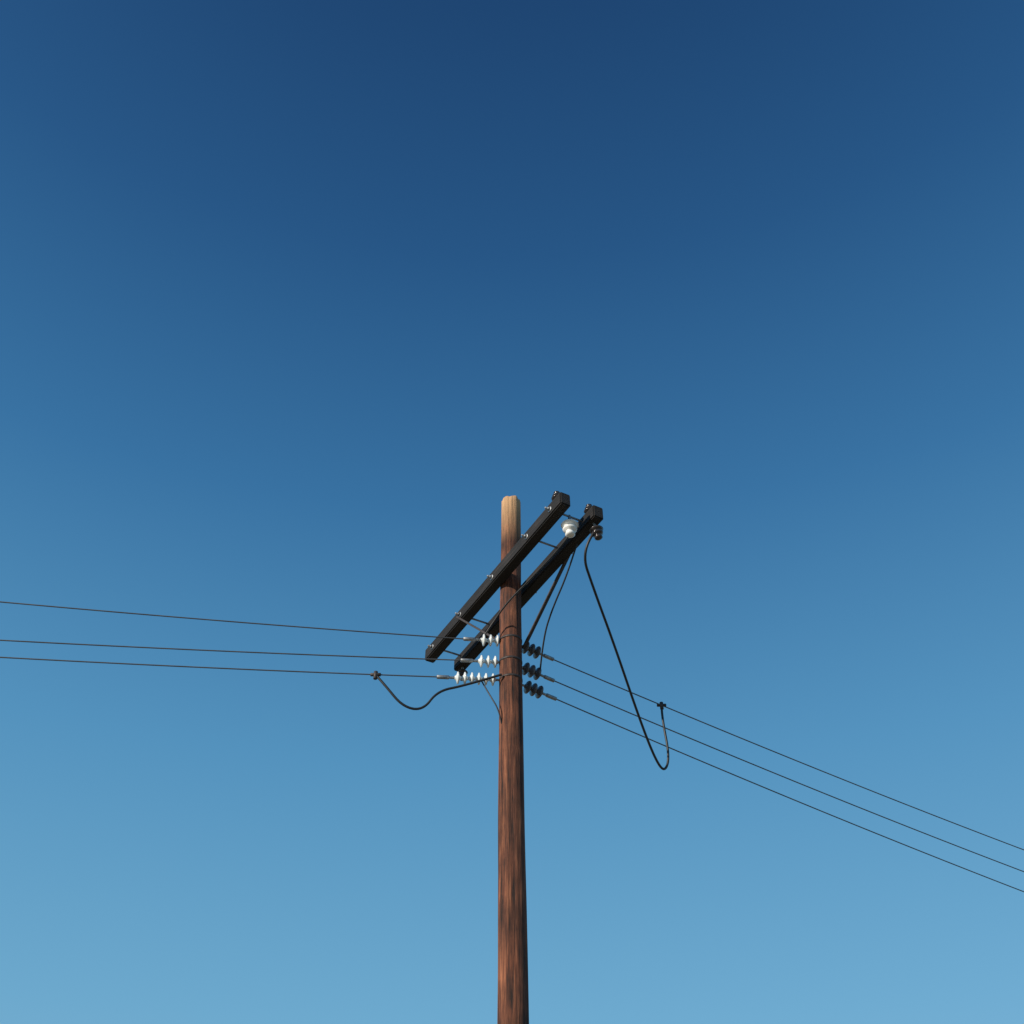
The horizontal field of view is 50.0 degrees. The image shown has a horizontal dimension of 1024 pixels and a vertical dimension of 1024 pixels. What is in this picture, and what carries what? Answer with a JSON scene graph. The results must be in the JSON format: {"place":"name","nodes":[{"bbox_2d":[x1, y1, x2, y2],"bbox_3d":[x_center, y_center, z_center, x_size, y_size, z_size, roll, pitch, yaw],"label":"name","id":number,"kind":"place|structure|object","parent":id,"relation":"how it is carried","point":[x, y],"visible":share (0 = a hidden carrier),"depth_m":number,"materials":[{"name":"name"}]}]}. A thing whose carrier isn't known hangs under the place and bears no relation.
{"place":"outdoors","nodes":[
{"label":"outdoors","id":0,"kind":"place"},
{"bbox_2d":[0,0,1023,1023],"label":"sky","id":1,"kind":"structure","parent":0,"point":[295,295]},
{"bbox_3d":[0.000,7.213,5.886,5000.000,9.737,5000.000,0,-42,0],"label":"ground","id":2,"kind":"structure","parent":0,"visible":0},
{"bbox_2d":[370,491,668,1023],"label":"utility pole","id":3,"kind":"object","parent":2,"relation":"on","point":[504,623],"visible":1,"depth_m":10.80,"materials":[{"name":"brown wood"}]},
{"bbox_2d":[0,657,436,676],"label":"power line","id":4,"kind":"object","parent":3,"relation":"attached to","point":[212,667],"visible":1,"depth_m":10.35,"materials":[{"name":"black metal"}]},
{"bbox_2d":[0,640,460,660],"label":"power line","id":5,"kind":"object","parent":3,"relation":"attached to","point":[228,651],"visible":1,"depth_m":10.49,"materials":[{"name":"black metal"}]},
{"bbox_2d":[0,601,463,638],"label":"power line","id":6,"kind":"object","parent":3,"relation":"attached to","point":[228,621],"visible":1,"depth_m":10.72,"materials":[{"name":"black metal"}]},
{"bbox_2d":[554,681,1023,871],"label":"power line","id":7,"kind":"object","parent":3,"relation":"attached to","point":[780,775],"visible":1,"depth_m":12.30,"materials":[{"name":"black metal"}]},
{"bbox_2d":[554,659,1023,849],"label":"power line","id":8,"kind":"object","parent":3,"relation":"attached to","point":[780,754],"visible":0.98,"depth_m":12.52,"materials":[{"name":"black metal"}]},
{"bbox_2d":[557,699,1023,891],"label":"power line","id":9,"kind":"object","parent":3,"relation":"attached to","point":[784,795],"visible":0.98,"depth_m":12.14,"materials":[{"name":"black metal"}]}
]}

